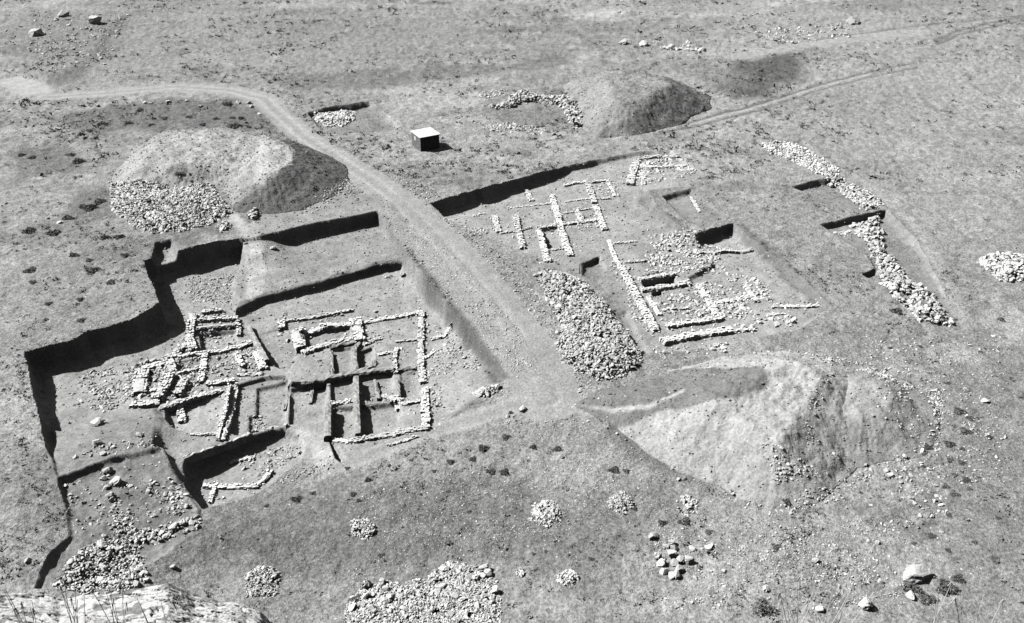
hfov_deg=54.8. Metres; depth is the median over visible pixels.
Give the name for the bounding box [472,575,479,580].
boulder
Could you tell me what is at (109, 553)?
boulder
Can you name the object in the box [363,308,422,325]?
stone wall
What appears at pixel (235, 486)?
stone wall
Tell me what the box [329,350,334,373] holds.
mud wall
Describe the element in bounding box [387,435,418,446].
stone wall
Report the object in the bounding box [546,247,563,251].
stone wall
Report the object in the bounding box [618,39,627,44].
boulder
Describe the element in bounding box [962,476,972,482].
shrub
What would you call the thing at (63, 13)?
rock outcrop
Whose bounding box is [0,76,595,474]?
dirt track
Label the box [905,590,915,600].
boulder
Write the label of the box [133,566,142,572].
boulder
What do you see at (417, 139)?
door
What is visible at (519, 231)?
stone wall
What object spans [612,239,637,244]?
stone wall
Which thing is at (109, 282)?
shrub
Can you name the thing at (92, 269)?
shrub
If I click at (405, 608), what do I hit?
boulder
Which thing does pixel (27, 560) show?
boulder
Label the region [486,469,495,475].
shrub
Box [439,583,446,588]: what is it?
boulder
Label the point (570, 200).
stone wall
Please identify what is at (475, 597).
boulder
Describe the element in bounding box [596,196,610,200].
stone wall
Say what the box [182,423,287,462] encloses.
mud wall
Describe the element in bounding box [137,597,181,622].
dry grass tuft
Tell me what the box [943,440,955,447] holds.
shrub
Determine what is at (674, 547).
boulder
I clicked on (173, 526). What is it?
boulder
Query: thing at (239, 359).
stone wall
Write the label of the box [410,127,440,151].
hut
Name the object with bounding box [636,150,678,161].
stone wall
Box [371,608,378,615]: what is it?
boulder
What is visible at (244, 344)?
stone wall
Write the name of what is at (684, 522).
shrub
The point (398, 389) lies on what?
mud wall
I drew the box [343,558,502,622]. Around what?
rubble heap
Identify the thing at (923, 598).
shrub
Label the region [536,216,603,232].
stone wall
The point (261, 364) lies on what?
stone wall
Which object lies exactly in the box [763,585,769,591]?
boulder
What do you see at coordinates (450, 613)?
boulder
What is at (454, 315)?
clods
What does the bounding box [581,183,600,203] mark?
stone wall
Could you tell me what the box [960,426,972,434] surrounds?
shrub
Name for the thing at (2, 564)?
scrub
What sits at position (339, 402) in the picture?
stone wall
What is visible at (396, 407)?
stone wall
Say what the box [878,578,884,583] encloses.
boulder
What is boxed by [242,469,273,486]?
stone wall
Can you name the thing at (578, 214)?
stone wall
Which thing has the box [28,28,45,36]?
rock outcrop
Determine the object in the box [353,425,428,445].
stone wall
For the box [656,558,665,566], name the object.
boulder
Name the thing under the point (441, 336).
stone wall
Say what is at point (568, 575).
cairn
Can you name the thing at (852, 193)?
rubble bank
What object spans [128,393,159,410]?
stone wall
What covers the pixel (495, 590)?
boulder
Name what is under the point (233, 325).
stone wall
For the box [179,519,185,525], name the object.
boulder
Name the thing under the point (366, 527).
cairn
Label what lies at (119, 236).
shrub
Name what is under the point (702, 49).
boulder
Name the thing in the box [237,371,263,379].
stone wall
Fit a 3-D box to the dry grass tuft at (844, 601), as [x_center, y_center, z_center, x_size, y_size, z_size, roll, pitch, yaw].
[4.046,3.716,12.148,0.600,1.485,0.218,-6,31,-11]
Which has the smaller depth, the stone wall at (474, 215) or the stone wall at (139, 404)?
the stone wall at (139, 404)
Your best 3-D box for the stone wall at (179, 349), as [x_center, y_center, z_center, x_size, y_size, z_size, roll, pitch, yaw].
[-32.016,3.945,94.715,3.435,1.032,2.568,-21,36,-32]
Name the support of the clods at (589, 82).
on the ground at (296, 540)
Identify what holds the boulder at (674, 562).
on the ground at (296, 540)
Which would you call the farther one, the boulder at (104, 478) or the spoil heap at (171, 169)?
the spoil heap at (171, 169)
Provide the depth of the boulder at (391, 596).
67.49 m
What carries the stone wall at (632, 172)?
on the excavation floor
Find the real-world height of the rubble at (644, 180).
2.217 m
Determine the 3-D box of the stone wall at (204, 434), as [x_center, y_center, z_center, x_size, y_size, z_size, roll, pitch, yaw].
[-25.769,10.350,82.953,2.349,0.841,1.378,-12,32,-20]
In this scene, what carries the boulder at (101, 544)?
on the excavation floor
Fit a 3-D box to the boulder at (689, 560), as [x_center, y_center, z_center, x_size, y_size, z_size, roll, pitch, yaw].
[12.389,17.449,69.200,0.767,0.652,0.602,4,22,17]
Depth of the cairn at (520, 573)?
69.24 m
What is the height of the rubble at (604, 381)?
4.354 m
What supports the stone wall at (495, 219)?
on the excavation floor
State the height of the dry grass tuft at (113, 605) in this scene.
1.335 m
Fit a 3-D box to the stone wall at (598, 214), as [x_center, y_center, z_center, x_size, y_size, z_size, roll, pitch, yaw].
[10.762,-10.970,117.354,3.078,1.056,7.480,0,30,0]
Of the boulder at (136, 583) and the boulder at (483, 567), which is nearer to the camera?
the boulder at (136, 583)
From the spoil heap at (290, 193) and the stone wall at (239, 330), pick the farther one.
the spoil heap at (290, 193)
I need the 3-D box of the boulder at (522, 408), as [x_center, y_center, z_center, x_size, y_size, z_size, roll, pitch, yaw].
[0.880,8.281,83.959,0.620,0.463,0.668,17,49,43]
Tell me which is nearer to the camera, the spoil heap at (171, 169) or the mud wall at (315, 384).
the mud wall at (315, 384)
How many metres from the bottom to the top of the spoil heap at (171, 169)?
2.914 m
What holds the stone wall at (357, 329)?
on the excavation floor
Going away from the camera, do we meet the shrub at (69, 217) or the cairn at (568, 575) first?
the cairn at (568, 575)
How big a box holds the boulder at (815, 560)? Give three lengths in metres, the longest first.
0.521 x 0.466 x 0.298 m
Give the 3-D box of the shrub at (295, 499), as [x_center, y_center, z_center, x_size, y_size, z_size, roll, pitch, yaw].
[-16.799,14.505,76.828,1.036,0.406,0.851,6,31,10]
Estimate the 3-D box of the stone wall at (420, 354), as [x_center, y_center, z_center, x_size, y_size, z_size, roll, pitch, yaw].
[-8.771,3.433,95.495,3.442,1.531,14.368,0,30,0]
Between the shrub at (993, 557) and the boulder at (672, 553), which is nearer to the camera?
the shrub at (993, 557)
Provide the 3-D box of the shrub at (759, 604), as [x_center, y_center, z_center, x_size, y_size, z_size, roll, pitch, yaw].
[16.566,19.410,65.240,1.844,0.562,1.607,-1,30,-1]
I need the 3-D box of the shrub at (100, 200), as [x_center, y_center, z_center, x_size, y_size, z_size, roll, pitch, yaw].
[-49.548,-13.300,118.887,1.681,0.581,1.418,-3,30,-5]
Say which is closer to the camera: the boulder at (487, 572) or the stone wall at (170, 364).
the boulder at (487, 572)
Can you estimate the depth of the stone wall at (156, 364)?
92.06 m
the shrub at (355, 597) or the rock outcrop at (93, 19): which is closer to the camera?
the shrub at (355, 597)
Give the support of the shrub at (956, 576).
on the ground at (296, 540)
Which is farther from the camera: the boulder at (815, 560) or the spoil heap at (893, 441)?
the spoil heap at (893, 441)
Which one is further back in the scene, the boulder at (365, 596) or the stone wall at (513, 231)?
the stone wall at (513, 231)
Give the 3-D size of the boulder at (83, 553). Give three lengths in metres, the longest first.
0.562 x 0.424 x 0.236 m
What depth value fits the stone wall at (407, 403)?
86.63 m
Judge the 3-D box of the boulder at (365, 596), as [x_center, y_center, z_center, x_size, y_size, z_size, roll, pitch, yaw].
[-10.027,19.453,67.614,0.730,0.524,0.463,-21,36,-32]
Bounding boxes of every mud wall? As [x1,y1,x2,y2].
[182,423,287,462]
[244,322,270,365]
[283,388,288,410]
[288,366,393,390]
[309,388,313,404]
[324,403,333,443]
[329,340,354,349]
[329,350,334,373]
[351,341,377,370]
[353,376,362,436]
[373,379,380,400]
[396,379,400,397]
[397,366,416,372]
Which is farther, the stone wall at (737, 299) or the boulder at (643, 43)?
the boulder at (643, 43)
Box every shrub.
[22,227,35,233]
[22,266,36,272]
[46,229,61,236]
[61,214,72,219]
[72,158,85,163]
[78,203,97,210]
[85,267,100,273]
[94,198,106,204]
[100,234,110,239]
[105,279,114,284]
[115,234,125,239]
[174,171,184,176]
[222,101,231,105]
[227,123,239,128]
[290,495,301,502]
[347,594,362,602]
[479,444,488,451]
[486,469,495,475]
[498,468,508,474]
[502,434,510,440]
[552,445,562,451]
[607,465,618,473]
[658,520,666,525]
[677,517,689,526]
[705,529,714,534]
[751,597,778,616]
[771,543,780,550]
[890,308,900,314]
[902,582,922,593]
[918,591,938,605]
[927,532,935,538]
[936,578,959,595]
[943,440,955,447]
[950,490,959,496]
[951,573,964,583]
[955,407,966,414]
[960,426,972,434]
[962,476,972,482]
[987,555,999,563]
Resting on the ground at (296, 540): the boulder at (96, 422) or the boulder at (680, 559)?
the boulder at (680, 559)
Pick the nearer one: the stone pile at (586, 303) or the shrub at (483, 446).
the shrub at (483, 446)
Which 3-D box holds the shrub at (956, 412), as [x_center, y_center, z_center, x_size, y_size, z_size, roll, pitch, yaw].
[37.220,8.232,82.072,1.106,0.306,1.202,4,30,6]
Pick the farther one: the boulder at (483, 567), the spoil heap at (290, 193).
the spoil heap at (290, 193)
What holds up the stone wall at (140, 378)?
on the excavation floor
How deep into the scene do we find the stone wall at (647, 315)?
98.56 m
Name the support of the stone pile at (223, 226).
on the ground at (296, 540)
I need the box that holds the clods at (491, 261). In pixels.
[337,169,603,440]
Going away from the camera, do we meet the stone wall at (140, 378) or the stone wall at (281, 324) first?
the stone wall at (140, 378)
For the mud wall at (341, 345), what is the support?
on the excavation floor
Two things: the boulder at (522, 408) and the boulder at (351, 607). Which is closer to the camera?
the boulder at (351, 607)
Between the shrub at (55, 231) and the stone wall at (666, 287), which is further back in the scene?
the shrub at (55, 231)
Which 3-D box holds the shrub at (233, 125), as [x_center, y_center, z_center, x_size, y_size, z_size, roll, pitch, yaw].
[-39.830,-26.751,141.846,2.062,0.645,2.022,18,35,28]
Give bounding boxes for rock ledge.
[0,583,271,622]
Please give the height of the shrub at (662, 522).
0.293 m
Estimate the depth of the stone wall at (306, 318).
100.94 m
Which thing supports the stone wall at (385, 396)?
on the excavation floor
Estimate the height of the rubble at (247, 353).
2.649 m
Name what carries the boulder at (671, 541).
on the ground at (296, 540)
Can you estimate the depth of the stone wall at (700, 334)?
93.01 m
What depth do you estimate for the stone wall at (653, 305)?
97.86 m
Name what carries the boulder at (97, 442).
on the excavation floor
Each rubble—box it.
[22,10,1007,611]
[70,273,480,483]
[108,69,940,525]
[465,89,896,359]
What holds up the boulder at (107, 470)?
on the excavation floor
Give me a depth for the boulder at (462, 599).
67.28 m
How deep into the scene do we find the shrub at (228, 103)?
150.81 m
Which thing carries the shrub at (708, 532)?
on the ground at (296, 540)
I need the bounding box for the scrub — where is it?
[0,0,1023,622]
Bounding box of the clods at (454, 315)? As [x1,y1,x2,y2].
[34,103,946,586]
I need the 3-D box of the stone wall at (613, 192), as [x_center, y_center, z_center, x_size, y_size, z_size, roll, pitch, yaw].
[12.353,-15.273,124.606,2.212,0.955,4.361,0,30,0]
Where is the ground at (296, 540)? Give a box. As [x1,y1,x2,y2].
[0,0,1023,622]
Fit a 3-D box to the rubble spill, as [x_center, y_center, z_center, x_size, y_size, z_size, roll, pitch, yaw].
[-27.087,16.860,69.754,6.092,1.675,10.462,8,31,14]
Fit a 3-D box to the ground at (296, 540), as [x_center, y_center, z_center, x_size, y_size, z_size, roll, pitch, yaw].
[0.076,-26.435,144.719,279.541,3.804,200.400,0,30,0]
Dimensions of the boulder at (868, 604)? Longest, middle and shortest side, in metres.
1.033 x 0.964 x 0.762 m
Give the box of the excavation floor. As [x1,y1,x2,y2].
[24,101,955,589]
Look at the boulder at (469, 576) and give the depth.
68.97 m
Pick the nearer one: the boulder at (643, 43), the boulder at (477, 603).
the boulder at (477, 603)
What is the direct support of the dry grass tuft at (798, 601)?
on the hillside
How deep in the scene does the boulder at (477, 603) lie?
66.64 m
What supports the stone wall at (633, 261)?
on the excavation floor
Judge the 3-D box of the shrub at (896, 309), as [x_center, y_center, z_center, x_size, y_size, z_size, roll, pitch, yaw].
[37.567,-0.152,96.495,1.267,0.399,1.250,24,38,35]
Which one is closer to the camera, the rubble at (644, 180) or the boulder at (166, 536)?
the boulder at (166, 536)
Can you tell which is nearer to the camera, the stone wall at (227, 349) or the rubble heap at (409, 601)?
the rubble heap at (409, 601)
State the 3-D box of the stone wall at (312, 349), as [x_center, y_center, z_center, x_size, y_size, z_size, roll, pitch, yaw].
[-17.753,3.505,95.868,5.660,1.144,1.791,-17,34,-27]
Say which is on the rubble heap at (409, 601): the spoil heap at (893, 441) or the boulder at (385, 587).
the boulder at (385, 587)
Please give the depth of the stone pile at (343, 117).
145.59 m
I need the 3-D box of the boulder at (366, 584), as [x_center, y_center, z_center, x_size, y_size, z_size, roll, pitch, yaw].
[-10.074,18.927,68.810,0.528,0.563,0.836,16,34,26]
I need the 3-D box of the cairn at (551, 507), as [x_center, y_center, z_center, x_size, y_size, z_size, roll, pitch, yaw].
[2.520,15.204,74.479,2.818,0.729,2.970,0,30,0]
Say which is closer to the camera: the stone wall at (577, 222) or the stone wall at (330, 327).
the stone wall at (330, 327)
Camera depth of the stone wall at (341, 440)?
82.36 m
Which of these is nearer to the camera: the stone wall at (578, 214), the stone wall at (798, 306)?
the stone wall at (798, 306)
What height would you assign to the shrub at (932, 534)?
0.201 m
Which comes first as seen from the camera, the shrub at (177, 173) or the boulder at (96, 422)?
the boulder at (96, 422)
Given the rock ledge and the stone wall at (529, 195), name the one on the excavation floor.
the stone wall at (529, 195)
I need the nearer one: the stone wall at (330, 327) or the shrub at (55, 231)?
the stone wall at (330, 327)
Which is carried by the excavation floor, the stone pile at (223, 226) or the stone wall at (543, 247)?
the stone wall at (543, 247)
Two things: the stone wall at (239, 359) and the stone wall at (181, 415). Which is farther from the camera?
the stone wall at (239, 359)
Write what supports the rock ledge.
on the hillside
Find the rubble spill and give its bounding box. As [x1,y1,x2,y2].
[52,514,201,594]
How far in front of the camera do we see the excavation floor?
98.17 m
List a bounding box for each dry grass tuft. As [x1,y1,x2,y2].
[4,589,36,622]
[59,580,85,622]
[92,580,127,622]
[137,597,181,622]
[777,573,849,622]
[824,573,873,622]
[931,582,952,622]
[950,596,1005,622]
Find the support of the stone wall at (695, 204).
on the excavation floor
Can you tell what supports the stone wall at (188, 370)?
on the excavation floor
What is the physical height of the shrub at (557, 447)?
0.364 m
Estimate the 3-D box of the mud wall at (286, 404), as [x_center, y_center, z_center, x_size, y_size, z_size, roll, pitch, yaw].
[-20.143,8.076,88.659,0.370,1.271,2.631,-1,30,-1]
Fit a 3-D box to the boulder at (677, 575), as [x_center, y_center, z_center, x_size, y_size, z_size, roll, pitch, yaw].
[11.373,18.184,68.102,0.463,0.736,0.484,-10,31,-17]
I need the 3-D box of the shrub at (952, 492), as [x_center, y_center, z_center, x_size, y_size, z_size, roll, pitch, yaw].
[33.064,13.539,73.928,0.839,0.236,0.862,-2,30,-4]
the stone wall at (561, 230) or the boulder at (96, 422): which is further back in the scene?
the stone wall at (561, 230)
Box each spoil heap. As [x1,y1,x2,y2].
[112,127,278,198]
[231,136,348,213]
[563,70,711,137]
[574,351,856,508]
[842,366,939,467]
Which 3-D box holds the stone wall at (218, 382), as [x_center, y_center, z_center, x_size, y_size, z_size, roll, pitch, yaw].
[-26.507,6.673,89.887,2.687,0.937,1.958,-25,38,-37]
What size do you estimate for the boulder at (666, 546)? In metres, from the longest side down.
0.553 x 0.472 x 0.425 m
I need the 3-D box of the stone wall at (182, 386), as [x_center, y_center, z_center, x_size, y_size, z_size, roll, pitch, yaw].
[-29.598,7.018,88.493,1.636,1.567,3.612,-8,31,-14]
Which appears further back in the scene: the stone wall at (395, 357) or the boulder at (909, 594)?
the stone wall at (395, 357)
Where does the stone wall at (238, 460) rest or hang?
on the excavation floor
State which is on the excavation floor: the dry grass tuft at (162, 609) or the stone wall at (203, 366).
the stone wall at (203, 366)
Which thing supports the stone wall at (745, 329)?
on the excavation floor
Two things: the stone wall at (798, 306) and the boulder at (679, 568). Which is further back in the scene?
the stone wall at (798, 306)
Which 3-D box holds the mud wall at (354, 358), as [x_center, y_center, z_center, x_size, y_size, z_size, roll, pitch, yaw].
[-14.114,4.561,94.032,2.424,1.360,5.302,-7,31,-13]
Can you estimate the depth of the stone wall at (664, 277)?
103.58 m
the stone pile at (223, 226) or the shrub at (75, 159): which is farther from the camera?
the shrub at (75, 159)
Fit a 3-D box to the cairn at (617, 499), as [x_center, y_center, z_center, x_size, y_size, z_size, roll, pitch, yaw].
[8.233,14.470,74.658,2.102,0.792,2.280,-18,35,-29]
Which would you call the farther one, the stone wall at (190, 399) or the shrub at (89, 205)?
the shrub at (89, 205)
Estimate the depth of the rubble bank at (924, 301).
100.59 m
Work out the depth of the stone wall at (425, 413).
85.41 m
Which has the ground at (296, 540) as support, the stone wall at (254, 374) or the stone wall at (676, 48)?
the stone wall at (676, 48)
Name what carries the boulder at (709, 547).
on the ground at (296, 540)
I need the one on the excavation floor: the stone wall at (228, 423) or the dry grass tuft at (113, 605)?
the stone wall at (228, 423)
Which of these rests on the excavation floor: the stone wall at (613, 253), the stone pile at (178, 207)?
the stone wall at (613, 253)
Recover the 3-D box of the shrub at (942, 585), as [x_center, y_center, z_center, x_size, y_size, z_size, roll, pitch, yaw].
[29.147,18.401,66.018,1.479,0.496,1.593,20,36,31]
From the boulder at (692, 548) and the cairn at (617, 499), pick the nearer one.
the boulder at (692, 548)
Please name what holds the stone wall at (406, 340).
on the excavation floor
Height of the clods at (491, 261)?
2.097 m
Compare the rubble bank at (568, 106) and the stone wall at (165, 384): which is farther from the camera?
the rubble bank at (568, 106)
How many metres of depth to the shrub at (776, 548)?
70.20 m
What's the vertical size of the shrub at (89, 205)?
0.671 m
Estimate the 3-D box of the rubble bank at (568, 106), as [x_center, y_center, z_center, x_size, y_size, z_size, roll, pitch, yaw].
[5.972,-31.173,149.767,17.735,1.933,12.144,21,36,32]
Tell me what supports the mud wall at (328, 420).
on the excavation floor
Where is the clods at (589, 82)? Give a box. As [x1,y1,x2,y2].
[111,70,936,501]
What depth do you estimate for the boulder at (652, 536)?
71.31 m
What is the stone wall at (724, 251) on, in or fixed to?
on the excavation floor
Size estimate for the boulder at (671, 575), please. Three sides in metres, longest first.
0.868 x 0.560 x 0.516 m
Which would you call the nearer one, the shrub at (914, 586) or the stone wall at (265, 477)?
the shrub at (914, 586)
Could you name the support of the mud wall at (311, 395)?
on the excavation floor
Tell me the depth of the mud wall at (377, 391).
89.61 m
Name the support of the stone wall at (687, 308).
on the excavation floor
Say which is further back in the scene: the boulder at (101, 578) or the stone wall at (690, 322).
the stone wall at (690, 322)
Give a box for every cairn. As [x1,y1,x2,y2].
[244,565,280,598]
[350,518,376,539]
[514,566,524,577]
[528,500,563,526]
[556,569,579,585]
[606,490,634,514]
[676,494,697,517]
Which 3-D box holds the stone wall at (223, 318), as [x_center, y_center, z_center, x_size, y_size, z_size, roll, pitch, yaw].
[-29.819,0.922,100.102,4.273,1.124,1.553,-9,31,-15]
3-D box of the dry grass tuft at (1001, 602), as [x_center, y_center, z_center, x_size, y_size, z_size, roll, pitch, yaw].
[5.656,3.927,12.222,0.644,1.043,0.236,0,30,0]
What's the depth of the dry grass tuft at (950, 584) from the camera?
12.11 m
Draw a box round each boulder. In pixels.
[24,557,31,563]
[66,558,73,563]
[78,550,84,555]
[90,417,103,426]
[92,439,103,446]
[96,576,106,583]
[97,539,105,548]
[99,451,106,455]
[99,475,107,480]
[99,563,108,571]
[102,467,112,474]
[105,491,113,497]
[105,550,113,559]
[109,476,121,486]
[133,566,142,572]
[133,580,139,587]
[136,432,142,436]
[162,532,171,539]
[168,522,178,532]
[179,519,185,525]
[348,603,355,611]
[360,601,366,607]
[361,580,371,587]
[361,593,370,600]
[366,604,376,609]
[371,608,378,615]
[382,585,388,590]
[382,597,390,603]
[387,593,394,599]
[401,606,408,611]
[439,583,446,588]
[448,610,453,616]
[451,592,458,598]
[458,597,467,601]
[465,574,473,581]
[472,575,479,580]
[473,595,481,600]
[474,601,480,608]
[478,563,488,571]
[484,569,491,575]
[491,586,498,593]
[519,405,525,411]
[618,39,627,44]
[639,40,647,46]
[648,532,658,540]
[654,551,661,559]
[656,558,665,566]
[659,568,669,575]
[662,544,669,549]
[667,549,677,558]
[668,539,674,544]
[668,571,674,579]
[670,544,678,550]
[670,558,678,566]
[674,564,683,573]
[674,571,680,579]
[676,555,684,563]
[684,556,693,564]
[689,545,696,551]
[698,47,706,52]
[704,544,712,550]
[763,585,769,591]
[812,557,818,562]
[815,605,824,612]
[846,16,859,24]
[858,597,872,609]
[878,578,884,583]
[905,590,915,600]
[981,398,989,402]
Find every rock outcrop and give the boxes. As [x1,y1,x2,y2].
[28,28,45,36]
[57,10,68,16]
[88,15,101,23]
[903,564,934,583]
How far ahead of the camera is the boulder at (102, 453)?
77.74 m
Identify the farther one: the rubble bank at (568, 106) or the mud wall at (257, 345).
the rubble bank at (568, 106)
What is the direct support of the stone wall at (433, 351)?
on the excavation floor
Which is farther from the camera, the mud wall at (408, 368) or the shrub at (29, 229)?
the shrub at (29, 229)
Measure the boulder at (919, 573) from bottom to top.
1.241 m
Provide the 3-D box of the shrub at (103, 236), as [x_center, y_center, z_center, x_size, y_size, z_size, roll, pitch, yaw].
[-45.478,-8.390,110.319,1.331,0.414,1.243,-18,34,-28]
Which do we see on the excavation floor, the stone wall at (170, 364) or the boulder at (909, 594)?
the stone wall at (170, 364)
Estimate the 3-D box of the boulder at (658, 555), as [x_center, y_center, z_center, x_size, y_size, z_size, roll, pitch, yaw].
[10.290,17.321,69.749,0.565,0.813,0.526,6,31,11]
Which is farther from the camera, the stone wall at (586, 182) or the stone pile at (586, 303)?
the stone wall at (586, 182)
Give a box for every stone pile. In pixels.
[108,178,232,233]
[215,220,231,232]
[246,205,259,222]
[312,109,356,127]
[471,384,501,397]
[536,268,644,381]
[976,251,1023,282]
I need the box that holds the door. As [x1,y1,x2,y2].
[416,137,418,149]
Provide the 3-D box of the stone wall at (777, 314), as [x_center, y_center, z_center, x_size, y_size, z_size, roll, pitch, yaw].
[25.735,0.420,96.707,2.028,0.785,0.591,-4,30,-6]
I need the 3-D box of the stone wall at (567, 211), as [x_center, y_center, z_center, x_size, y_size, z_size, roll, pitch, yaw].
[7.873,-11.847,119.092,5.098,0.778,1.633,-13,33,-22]
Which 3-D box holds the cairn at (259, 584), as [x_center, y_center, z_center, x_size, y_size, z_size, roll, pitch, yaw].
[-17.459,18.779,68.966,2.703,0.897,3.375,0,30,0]
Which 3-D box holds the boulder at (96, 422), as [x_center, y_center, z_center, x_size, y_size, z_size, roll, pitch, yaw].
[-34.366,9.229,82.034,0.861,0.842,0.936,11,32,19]
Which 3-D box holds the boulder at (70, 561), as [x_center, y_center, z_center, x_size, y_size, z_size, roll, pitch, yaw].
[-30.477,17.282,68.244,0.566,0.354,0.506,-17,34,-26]
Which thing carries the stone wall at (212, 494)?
on the excavation floor
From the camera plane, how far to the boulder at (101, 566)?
68.40 m
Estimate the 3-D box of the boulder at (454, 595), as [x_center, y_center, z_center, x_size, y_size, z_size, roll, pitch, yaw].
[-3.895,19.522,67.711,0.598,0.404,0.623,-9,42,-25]
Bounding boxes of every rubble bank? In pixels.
[488,89,582,128]
[759,140,839,177]
[824,177,886,210]
[849,213,954,326]
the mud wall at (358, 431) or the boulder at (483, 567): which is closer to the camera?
the boulder at (483, 567)
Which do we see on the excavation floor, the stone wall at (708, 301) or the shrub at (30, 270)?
the stone wall at (708, 301)
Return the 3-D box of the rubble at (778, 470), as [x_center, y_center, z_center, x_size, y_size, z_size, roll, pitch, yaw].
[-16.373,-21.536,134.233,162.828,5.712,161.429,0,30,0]
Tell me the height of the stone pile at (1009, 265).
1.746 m
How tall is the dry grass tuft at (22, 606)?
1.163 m
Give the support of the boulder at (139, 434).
on the excavation floor
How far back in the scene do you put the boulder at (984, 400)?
83.30 m
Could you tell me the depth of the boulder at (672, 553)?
69.69 m
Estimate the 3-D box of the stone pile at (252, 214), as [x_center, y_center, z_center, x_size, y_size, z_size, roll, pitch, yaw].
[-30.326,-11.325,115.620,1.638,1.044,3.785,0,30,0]
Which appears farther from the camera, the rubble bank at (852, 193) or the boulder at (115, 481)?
the rubble bank at (852, 193)
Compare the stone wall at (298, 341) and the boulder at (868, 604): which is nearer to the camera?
the boulder at (868, 604)
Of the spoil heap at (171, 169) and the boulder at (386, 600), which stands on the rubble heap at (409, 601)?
the boulder at (386, 600)
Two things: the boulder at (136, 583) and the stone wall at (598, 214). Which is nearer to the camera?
the boulder at (136, 583)
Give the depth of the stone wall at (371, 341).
96.39 m
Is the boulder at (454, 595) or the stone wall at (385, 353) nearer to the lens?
the boulder at (454, 595)
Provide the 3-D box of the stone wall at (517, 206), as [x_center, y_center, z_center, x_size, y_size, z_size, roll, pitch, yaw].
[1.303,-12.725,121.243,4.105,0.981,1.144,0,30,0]
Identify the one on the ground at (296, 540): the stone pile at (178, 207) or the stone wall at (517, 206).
the stone pile at (178, 207)
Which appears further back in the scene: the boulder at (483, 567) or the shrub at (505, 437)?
the shrub at (505, 437)
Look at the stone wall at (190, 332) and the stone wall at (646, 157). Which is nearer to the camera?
the stone wall at (190, 332)
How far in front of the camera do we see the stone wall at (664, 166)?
129.41 m
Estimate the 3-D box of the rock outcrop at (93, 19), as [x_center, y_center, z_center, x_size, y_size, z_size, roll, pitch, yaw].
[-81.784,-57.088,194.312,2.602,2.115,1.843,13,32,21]
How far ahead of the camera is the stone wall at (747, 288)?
101.12 m
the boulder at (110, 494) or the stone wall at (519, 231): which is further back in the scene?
the stone wall at (519, 231)
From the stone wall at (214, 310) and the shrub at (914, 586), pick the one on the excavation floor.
the stone wall at (214, 310)
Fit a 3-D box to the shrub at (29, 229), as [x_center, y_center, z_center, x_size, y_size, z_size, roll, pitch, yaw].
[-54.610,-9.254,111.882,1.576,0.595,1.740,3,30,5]
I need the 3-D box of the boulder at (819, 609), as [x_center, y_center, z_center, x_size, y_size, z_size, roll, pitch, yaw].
[20.241,19.588,64.946,0.592,0.383,0.638,-28,25,-16]
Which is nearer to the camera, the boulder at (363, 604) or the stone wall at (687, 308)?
the boulder at (363, 604)
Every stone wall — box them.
[108,367,152,397]
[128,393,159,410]
[142,360,165,371]
[150,372,183,400]
[157,388,223,413]
[162,342,186,360]
[162,353,177,372]
[170,401,189,423]
[171,377,190,397]
[173,313,211,352]
[173,344,250,358]
[175,365,199,374]
[190,432,217,439]
[191,353,216,385]
[195,322,240,331]
[196,315,238,325]
[201,307,225,315]
[201,481,219,503]
[202,482,258,498]
[205,375,235,389]
[207,383,231,441]
[221,382,246,441]
[222,318,241,340]
[229,453,254,464]
[231,340,252,351]
[234,352,245,369]
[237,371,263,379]
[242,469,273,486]
[247,350,274,370]
[277,319,286,330]
[285,307,353,327]
[289,328,306,355]
[299,318,351,337]
[300,336,353,357]
[330,399,350,410]
[331,437,354,446]
[343,317,388,343]
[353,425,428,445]
[362,336,382,345]
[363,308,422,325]
[375,349,398,357]
[380,392,407,401]
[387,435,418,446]
[389,393,420,409]
[391,346,403,373]
[393,399,410,411]
[396,337,416,342]
[404,310,435,390]
[408,386,440,428]
[424,349,436,358]
[430,327,449,340]
[472,212,487,216]
[478,214,508,232]
[499,226,531,235]
[506,215,529,248]
[507,203,538,208]
[523,189,538,201]
[531,229,558,263]
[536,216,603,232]
[544,194,582,256]
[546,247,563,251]
[561,206,592,213]
[562,208,583,219]
[563,179,611,186]
[564,197,589,202]
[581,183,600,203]
[591,204,616,230]
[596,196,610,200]
[605,180,619,196]
[606,240,621,266]
[610,265,666,333]
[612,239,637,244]
[612,258,648,264]
[621,160,640,185]
[633,269,677,285]
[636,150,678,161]
[640,279,691,293]
[641,163,685,168]
[646,295,665,315]
[652,326,733,347]
[661,305,690,311]
[662,46,704,51]
[665,315,722,329]
[688,194,700,212]
[693,283,725,318]
[698,247,754,255]
[713,294,750,305]
[733,327,755,333]
[735,282,762,302]
[765,312,785,315]
[772,299,820,309]
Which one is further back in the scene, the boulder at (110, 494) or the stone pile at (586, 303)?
the stone pile at (586, 303)
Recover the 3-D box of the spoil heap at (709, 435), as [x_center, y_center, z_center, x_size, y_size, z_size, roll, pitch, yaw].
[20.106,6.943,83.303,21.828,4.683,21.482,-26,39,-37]
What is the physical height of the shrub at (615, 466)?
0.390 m
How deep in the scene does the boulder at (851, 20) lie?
193.56 m
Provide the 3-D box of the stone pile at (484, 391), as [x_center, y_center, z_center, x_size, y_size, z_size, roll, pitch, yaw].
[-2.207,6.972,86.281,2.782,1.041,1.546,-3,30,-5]
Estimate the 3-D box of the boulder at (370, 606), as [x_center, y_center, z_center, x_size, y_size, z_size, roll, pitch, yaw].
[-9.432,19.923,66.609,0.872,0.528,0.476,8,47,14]
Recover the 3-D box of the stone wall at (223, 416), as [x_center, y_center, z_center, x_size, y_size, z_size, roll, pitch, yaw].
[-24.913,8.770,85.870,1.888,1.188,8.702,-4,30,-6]

